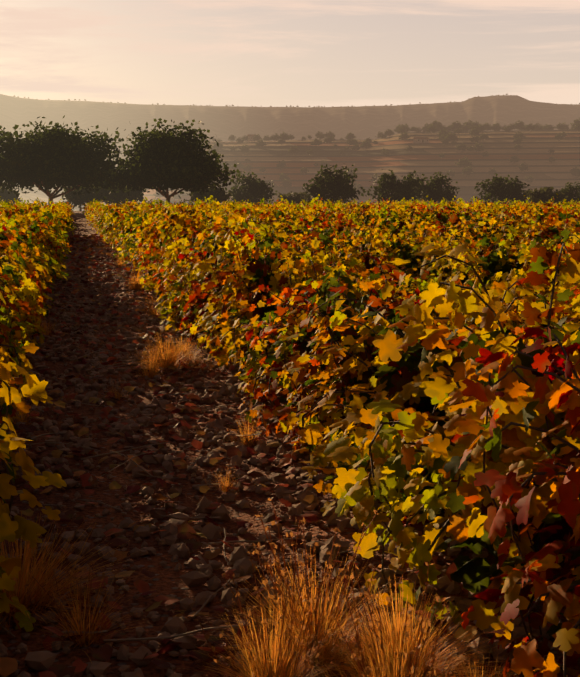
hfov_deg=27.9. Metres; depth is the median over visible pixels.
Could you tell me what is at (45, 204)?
vine
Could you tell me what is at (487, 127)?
tree
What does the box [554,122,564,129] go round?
tree
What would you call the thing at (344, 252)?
vine
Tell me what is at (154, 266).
vine
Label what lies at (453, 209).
vine
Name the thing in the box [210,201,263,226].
vine
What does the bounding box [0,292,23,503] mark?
vine
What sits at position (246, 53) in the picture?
sky
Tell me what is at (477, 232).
vine
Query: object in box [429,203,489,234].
vine
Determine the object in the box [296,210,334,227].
vine
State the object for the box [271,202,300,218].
vine
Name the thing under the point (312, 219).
vine
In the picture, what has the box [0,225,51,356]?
vine
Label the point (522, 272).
vine
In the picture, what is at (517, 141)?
tree
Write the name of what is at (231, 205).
vine
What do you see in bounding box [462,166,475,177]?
tree
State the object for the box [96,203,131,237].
vine
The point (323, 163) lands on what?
tree
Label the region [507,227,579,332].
vine
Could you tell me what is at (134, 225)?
vine
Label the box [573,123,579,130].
tree
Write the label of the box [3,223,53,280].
vine
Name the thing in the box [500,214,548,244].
vine
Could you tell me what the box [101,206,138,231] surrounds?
vine
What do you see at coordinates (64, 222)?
vine
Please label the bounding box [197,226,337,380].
vine
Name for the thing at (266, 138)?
tree
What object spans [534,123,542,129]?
crest tree
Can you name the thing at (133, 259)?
vine
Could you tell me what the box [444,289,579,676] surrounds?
vine
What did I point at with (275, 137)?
tree
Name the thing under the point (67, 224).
vine
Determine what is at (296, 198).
tree
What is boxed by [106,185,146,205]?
tree
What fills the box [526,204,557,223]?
vine
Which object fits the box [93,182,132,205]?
tree
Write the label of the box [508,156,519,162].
tree
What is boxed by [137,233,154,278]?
vine
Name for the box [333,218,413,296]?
vine
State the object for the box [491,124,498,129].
crest tree
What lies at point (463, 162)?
tree
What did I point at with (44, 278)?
vine
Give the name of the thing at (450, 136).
tree
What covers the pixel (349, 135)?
tree
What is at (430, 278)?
vine
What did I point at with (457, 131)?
tree
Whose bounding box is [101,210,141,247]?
vine
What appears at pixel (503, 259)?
vine
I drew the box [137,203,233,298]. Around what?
vine
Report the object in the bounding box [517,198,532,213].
vine
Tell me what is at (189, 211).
vine
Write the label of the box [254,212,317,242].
vine
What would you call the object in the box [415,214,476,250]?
vine
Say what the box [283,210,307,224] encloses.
vine
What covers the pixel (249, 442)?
grass tuft
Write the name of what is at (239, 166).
tree
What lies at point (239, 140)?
tree
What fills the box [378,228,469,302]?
vine
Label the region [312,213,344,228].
vine
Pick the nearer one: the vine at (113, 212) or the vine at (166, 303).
the vine at (166, 303)
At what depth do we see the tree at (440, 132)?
1120.58 m
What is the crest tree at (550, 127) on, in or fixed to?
on the ground
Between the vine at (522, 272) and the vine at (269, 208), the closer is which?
the vine at (522, 272)
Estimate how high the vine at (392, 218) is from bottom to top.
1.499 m
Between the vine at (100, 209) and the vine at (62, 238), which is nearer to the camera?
the vine at (62, 238)
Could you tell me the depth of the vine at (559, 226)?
17.84 m
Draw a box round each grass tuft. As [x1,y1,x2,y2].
[0,511,143,628]
[13,397,43,425]
[15,561,153,660]
[40,311,58,335]
[101,380,126,401]
[113,247,127,267]
[121,341,173,377]
[123,272,149,289]
[127,330,204,371]
[141,290,161,317]
[153,338,208,364]
[179,550,365,676]
[186,497,442,676]
[203,462,244,492]
[216,404,268,445]
[293,575,520,676]
[312,562,481,676]
[422,654,535,676]
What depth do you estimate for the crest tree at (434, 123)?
1250.47 m
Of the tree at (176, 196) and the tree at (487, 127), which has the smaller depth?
the tree at (176, 196)
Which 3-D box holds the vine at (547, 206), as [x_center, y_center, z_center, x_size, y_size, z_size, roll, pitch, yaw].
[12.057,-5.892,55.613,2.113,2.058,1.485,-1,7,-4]
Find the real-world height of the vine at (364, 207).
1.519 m
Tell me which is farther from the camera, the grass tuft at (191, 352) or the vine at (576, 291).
the grass tuft at (191, 352)
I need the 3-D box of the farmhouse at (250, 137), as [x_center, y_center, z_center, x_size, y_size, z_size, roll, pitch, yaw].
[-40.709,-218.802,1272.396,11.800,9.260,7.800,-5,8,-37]
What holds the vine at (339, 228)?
on the ground
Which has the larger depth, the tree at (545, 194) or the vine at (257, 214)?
the tree at (545, 194)
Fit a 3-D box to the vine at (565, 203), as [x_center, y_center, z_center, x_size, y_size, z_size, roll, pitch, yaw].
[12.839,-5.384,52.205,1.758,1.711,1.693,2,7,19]
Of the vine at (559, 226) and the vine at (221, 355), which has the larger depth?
the vine at (559, 226)
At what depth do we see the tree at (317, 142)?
1140.48 m
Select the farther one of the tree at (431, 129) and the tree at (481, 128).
the tree at (481, 128)
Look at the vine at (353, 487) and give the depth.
4.37 m
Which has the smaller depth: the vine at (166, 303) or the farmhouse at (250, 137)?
the vine at (166, 303)
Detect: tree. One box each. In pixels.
[0,115,131,205]
[0,186,21,203]
[61,184,106,210]
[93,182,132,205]
[96,118,240,204]
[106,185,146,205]
[153,192,163,198]
[173,193,181,200]
[187,184,232,204]
[212,141,223,150]
[228,134,234,141]
[228,171,278,205]
[230,162,241,169]
[235,137,244,143]
[239,145,250,154]
[253,134,261,140]
[254,139,265,148]
[263,135,270,140]
[270,133,279,141]
[275,191,314,205]
[276,160,286,170]
[279,131,290,140]
[300,167,308,174]
[302,164,365,203]
[312,138,321,146]
[315,131,324,137]
[318,160,329,169]
[323,136,333,144]
[325,131,333,137]
[345,132,356,138]
[345,168,356,178]
[349,138,359,144]
[351,143,360,151]
[353,182,363,192]
[360,139,373,147]
[361,169,427,204]
[371,174,380,183]
[384,129,393,135]
[398,131,409,140]
[415,172,459,202]
[427,125,436,134]
[428,120,443,127]
[437,128,447,135]
[441,138,449,144]
[442,132,459,141]
[449,121,462,129]
[454,128,461,134]
[455,156,473,167]
[456,143,467,150]
[461,125,469,130]
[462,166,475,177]
[464,119,473,131]
[468,121,481,128]
[469,128,479,135]
[469,135,480,142]
[470,173,531,204]
[471,143,484,151]
[478,124,484,132]
[480,133,489,140]
[483,123,491,129]
[491,123,502,130]
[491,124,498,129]
[508,123,517,130]
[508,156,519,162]
[513,131,525,138]
[513,137,523,144]
[515,120,525,129]
[518,162,527,170]
[524,187,567,203]
[525,123,535,131]
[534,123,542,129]
[546,125,553,129]
[547,156,556,161]
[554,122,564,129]
[554,133,564,140]
[554,182,579,204]
[557,122,568,129]
[570,118,579,126]
[571,169,579,177]
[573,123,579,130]
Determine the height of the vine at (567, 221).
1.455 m
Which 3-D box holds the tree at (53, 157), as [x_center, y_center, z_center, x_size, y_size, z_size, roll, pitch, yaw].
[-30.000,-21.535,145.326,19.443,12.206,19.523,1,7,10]
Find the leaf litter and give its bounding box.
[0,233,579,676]
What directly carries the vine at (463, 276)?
on the ground
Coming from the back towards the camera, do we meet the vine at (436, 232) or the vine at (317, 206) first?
the vine at (317, 206)
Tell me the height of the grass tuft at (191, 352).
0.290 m
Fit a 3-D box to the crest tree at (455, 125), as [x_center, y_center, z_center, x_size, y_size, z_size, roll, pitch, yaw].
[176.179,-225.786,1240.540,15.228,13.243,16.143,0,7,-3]
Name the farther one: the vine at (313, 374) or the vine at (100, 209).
the vine at (100, 209)
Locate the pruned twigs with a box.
[0,251,560,676]
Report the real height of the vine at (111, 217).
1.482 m
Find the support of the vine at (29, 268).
on the ground
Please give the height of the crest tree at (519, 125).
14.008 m
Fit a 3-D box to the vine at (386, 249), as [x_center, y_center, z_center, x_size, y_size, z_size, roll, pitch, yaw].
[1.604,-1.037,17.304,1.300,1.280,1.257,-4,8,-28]
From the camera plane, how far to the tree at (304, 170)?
993.45 m
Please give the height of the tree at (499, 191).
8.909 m
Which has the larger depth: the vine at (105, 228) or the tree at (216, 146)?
the tree at (216, 146)
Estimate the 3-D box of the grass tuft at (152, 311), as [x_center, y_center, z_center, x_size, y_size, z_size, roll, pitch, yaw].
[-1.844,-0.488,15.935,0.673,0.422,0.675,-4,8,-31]
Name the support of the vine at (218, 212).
on the ground
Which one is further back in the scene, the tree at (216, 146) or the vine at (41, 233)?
the tree at (216, 146)
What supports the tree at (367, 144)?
on the ground
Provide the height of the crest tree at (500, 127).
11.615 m
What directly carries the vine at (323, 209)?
on the ground
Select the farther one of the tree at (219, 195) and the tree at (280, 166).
the tree at (280, 166)
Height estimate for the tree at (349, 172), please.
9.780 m
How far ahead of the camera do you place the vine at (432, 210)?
53.16 m
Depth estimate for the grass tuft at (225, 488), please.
6.45 m
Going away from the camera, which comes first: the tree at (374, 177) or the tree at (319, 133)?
the tree at (374, 177)
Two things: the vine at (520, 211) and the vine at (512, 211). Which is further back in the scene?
the vine at (512, 211)
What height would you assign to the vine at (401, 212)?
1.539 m
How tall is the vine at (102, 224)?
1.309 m
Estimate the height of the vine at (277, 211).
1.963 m
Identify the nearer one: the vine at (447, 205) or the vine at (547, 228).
the vine at (547, 228)
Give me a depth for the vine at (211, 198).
66.40 m
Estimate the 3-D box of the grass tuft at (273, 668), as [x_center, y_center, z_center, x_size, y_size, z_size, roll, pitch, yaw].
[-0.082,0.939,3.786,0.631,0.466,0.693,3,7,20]
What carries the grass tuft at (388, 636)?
on the ground
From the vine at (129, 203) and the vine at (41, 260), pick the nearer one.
the vine at (41, 260)
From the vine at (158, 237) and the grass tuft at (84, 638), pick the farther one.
the vine at (158, 237)
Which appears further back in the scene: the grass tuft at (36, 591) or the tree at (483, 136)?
the tree at (483, 136)
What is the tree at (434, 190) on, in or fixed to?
on the ground
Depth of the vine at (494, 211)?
38.52 m
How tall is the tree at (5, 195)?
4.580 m
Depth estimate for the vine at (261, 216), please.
27.38 m
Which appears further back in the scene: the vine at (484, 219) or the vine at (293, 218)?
the vine at (293, 218)
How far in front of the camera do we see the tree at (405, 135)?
1124.19 m
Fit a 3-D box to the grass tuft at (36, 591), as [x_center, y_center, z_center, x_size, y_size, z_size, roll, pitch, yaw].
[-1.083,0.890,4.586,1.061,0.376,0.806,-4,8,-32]
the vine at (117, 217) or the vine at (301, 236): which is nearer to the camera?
the vine at (301, 236)
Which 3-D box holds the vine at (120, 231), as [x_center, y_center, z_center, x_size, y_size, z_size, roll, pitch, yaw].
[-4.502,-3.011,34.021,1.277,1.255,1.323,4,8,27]
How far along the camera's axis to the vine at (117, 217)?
32.74 m
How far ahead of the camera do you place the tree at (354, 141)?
1141.96 m
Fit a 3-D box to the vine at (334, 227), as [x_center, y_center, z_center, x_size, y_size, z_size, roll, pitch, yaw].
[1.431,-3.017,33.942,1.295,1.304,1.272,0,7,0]
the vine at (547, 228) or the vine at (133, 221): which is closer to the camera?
the vine at (547, 228)
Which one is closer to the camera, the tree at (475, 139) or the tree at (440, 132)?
the tree at (475, 139)
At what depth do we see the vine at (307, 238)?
20.71 m
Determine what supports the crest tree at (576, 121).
on the ground
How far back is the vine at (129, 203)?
50.85 m
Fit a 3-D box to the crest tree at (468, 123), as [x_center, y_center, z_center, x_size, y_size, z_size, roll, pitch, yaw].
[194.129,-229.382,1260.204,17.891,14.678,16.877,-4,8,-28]
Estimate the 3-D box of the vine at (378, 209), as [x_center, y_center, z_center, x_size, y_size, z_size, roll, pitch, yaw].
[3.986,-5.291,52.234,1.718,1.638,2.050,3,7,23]
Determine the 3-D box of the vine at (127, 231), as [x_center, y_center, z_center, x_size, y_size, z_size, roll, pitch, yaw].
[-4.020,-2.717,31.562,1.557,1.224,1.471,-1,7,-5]
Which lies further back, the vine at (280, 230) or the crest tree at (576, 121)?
the crest tree at (576, 121)
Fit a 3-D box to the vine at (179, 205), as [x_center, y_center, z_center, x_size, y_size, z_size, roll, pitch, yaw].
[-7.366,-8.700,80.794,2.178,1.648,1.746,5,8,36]
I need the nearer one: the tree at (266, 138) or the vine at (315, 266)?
the vine at (315, 266)
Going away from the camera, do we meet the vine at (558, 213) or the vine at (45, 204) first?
the vine at (558, 213)
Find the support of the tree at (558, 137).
on the ground
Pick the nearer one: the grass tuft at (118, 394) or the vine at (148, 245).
the grass tuft at (118, 394)
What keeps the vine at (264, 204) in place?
on the ground
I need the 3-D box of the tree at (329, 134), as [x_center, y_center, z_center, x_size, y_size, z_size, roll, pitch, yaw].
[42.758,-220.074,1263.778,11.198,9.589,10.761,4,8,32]
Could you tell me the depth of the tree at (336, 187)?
223.66 m
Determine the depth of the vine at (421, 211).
45.12 m
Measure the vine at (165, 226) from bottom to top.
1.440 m
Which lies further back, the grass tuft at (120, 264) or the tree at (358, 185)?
the tree at (358, 185)
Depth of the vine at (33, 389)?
4.11 m
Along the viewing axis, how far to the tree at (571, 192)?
220.60 m
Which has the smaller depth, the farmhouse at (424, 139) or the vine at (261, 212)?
the vine at (261, 212)
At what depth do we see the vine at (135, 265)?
25.05 m
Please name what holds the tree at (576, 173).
on the ground
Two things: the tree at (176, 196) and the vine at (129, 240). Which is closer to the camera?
the vine at (129, 240)
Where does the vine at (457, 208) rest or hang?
on the ground
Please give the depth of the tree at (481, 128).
1183.92 m
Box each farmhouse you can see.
[247,134,258,140]
[413,136,428,142]
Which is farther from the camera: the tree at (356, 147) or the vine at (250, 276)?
the tree at (356, 147)
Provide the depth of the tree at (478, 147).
1023.04 m
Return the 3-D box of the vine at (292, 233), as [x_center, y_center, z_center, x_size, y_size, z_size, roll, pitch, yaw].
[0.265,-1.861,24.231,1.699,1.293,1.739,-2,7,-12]
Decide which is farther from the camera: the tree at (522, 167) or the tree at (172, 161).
the tree at (522, 167)
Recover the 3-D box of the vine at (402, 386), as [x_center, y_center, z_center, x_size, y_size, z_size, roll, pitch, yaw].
[0.712,0.345,5.808,1.556,1.254,1.628,0,7,-2]
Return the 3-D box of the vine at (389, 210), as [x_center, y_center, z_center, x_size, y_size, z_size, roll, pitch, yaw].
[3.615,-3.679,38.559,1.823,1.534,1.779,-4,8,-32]
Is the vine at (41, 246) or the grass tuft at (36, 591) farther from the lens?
the vine at (41, 246)
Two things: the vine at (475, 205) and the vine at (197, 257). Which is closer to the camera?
the vine at (197, 257)
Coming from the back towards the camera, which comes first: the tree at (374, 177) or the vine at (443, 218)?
the tree at (374, 177)
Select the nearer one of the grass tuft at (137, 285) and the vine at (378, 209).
the grass tuft at (137, 285)
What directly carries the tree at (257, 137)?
on the ground
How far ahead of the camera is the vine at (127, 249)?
29.06 m
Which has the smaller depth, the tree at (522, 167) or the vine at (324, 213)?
the vine at (324, 213)
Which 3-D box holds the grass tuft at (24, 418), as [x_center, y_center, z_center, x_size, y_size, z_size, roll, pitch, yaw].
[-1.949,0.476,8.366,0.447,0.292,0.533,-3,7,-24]
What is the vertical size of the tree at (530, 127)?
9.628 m
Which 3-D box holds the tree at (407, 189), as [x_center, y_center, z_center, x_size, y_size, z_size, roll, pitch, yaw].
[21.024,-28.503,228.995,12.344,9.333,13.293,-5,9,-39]
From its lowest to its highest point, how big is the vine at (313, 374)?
1.270 m
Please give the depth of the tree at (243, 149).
1090.51 m
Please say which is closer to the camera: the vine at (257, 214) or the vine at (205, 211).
the vine at (257, 214)
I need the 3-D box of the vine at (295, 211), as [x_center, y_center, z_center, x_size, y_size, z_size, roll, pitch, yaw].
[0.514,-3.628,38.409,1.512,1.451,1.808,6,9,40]
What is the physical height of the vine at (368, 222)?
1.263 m
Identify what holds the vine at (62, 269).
on the ground
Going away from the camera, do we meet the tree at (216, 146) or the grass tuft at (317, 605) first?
the grass tuft at (317, 605)
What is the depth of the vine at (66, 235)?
24.27 m
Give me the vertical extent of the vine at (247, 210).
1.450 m
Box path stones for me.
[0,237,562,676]
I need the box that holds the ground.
[0,94,579,676]
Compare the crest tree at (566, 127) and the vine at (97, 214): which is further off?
the crest tree at (566, 127)
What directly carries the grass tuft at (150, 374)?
on the ground
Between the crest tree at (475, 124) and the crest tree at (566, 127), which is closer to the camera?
the crest tree at (475, 124)
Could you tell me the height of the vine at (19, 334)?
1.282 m
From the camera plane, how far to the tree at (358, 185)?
907.35 m
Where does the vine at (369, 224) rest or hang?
on the ground
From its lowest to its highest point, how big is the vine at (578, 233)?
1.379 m
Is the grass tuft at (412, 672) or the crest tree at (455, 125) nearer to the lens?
the grass tuft at (412, 672)
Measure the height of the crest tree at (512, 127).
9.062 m
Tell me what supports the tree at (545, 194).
on the ground
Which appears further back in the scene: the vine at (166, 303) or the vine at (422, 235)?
the vine at (422, 235)
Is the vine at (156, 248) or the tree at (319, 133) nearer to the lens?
the vine at (156, 248)
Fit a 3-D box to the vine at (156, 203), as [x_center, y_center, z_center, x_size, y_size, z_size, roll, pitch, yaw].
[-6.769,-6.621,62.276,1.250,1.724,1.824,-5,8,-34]
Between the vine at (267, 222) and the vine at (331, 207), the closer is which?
the vine at (267, 222)
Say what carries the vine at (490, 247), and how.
on the ground
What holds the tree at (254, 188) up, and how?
on the ground
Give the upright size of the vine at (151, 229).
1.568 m
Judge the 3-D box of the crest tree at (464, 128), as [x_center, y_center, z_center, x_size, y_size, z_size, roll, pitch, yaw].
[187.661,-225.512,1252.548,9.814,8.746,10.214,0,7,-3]
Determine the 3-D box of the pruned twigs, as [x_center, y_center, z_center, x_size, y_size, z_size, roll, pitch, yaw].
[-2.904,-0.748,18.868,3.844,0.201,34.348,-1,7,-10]
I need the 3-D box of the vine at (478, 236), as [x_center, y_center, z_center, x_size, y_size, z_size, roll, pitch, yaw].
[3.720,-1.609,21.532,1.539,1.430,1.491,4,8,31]
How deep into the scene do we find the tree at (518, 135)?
1080.47 m
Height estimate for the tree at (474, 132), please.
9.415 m
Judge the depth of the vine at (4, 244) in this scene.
7.83 m
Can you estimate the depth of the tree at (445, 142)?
1074.99 m
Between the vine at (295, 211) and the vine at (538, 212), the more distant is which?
the vine at (295, 211)
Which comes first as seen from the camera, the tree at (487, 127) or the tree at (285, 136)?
the tree at (285, 136)
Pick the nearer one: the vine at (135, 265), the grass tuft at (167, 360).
the grass tuft at (167, 360)
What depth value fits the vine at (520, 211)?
28.34 m
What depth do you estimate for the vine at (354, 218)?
31.51 m
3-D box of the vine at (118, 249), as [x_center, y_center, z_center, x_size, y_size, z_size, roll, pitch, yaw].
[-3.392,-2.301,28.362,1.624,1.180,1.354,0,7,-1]
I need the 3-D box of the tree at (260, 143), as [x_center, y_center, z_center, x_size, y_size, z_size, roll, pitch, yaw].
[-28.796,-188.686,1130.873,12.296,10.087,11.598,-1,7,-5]
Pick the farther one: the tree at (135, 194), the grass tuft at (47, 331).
the tree at (135, 194)
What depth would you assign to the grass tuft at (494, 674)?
3.67 m
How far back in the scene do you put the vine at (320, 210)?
64.44 m
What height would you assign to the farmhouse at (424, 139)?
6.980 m
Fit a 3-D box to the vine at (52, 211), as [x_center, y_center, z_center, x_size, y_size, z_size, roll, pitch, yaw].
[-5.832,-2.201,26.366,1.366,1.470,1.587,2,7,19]
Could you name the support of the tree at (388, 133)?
on the ground
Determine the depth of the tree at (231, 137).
1251.52 m
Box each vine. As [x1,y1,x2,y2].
[0,199,15,215]
[0,202,65,278]
[0,204,70,283]
[0,211,68,316]
[0,215,59,274]
[0,218,69,273]
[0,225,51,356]
[0,233,46,386]
[0,239,52,340]
[0,240,33,419]
[0,240,46,324]
[0,251,46,339]
[0,253,38,478]
[0,265,35,381]
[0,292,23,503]
[0,362,66,631]
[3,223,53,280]
[7,226,65,280]
[16,207,66,232]
[18,209,59,258]
[25,202,66,227]
[26,203,76,241]
[27,222,60,284]
[27,237,53,291]
[34,201,72,230]
[93,203,121,233]
[94,202,130,233]
[95,203,129,236]
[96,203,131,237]
[98,210,132,243]
[100,204,140,237]
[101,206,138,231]
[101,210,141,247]
[104,208,142,242]
[105,206,145,249]
[105,208,148,251]
[112,212,128,247]
[113,217,137,257]
[114,214,138,247]
[114,216,142,251]
[115,217,163,271]
[117,213,168,264]
[117,221,138,261]
[118,211,164,261]
[118,220,137,259]
[124,225,154,270]
[128,231,148,271]
[135,205,212,272]
[135,214,208,295]
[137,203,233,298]
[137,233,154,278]
[144,227,186,289]
[149,199,178,213]
[149,230,242,314]
[153,212,271,303]
[155,227,269,336]
[156,215,247,303]
[171,202,201,216]
[172,229,297,347]
[173,201,193,212]
[181,214,336,367]
[190,195,216,212]
[196,209,216,223]
[197,204,217,217]
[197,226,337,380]
[209,206,256,228]
[210,200,242,214]
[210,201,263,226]
[220,208,259,222]
[220,242,383,396]
[228,210,271,240]
[233,255,441,436]
[236,208,277,227]
[243,212,293,250]
[247,212,301,248]
[248,198,276,209]
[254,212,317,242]
[259,218,303,248]
[263,205,275,219]
[265,263,480,471]
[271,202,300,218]
[273,218,342,246]
[275,195,288,212]
[277,277,573,525]
[281,215,352,271]
[283,206,331,229]
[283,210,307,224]
[286,229,349,277]
[296,197,321,217]
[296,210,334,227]
[299,222,381,277]
[308,198,321,211]
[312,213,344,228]
[315,208,343,217]
[318,203,349,213]
[319,212,359,237]
[319,214,363,238]
[322,227,386,291]
[323,242,579,632]
[324,204,344,214]
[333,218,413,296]
[335,212,377,238]
[345,204,382,222]
[347,225,418,301]
[354,223,374,237]
[357,217,376,225]
[359,203,394,215]
[365,206,404,224]
[365,206,425,239]
[371,204,421,227]
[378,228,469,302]
[380,206,429,244]
[387,200,426,214]
[391,232,487,306]
[405,203,459,229]
[406,223,458,250]
[407,220,445,244]
[408,204,433,216]
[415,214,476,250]
[426,196,437,212]
[427,204,460,218]
[428,217,564,339]
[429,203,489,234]
[432,228,480,250]
[434,242,517,327]
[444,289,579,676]
[445,203,507,235]
[447,206,484,220]
[449,201,473,214]
[450,213,525,256]
[456,195,481,212]
[457,209,497,221]
[464,217,519,237]
[471,228,522,257]
[478,235,579,333]
[479,203,523,221]
[483,207,539,240]
[491,203,579,253]
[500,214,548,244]
[507,211,544,223]
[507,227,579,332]
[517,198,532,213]
[518,216,579,262]
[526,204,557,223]
[531,193,559,212]
[535,207,576,224]
[544,208,579,225]
[556,199,577,212]
[563,229,579,263]
[565,240,579,323]
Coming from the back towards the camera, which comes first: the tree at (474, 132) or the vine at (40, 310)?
the tree at (474, 132)
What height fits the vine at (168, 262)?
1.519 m
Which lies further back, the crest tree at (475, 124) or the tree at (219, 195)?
the crest tree at (475, 124)
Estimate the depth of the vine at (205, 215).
40.64 m
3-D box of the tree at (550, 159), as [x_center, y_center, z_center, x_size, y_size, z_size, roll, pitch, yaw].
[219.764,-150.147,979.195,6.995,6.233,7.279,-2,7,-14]
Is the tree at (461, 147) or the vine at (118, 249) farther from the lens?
the tree at (461, 147)
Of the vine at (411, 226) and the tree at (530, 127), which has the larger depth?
the tree at (530, 127)
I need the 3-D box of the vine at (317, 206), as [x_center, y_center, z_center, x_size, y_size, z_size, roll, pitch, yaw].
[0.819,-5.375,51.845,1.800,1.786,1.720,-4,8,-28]
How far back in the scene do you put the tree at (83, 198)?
163.09 m
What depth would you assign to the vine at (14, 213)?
70.19 m
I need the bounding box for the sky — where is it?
[0,0,579,106]
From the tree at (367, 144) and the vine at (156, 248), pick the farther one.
the tree at (367, 144)
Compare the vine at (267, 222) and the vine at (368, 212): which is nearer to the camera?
the vine at (267, 222)
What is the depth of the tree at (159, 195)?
944.02 m
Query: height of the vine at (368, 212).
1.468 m
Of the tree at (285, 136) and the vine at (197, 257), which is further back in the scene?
the tree at (285, 136)
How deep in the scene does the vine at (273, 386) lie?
8.14 m
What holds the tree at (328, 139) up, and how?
on the ground
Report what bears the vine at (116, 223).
on the ground
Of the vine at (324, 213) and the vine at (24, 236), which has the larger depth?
the vine at (324, 213)
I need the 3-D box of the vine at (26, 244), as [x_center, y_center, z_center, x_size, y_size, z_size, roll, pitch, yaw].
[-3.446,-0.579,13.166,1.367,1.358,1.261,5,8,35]
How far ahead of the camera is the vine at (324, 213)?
48.52 m
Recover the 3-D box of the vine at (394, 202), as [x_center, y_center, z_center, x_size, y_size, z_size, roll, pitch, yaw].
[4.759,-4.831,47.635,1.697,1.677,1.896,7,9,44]
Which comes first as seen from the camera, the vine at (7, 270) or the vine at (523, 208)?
the vine at (7, 270)
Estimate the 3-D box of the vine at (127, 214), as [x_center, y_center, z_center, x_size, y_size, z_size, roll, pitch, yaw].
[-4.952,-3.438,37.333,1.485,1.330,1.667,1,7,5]
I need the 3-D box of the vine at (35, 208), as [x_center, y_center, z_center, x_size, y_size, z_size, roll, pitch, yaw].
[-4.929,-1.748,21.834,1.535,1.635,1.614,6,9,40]
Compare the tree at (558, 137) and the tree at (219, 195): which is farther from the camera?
the tree at (558, 137)
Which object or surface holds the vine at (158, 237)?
on the ground
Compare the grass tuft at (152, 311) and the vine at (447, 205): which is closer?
the grass tuft at (152, 311)
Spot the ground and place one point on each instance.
(358, 122)
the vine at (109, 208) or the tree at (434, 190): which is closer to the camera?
the vine at (109, 208)
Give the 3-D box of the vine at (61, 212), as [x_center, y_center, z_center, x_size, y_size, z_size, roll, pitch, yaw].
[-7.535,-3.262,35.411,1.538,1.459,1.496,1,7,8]

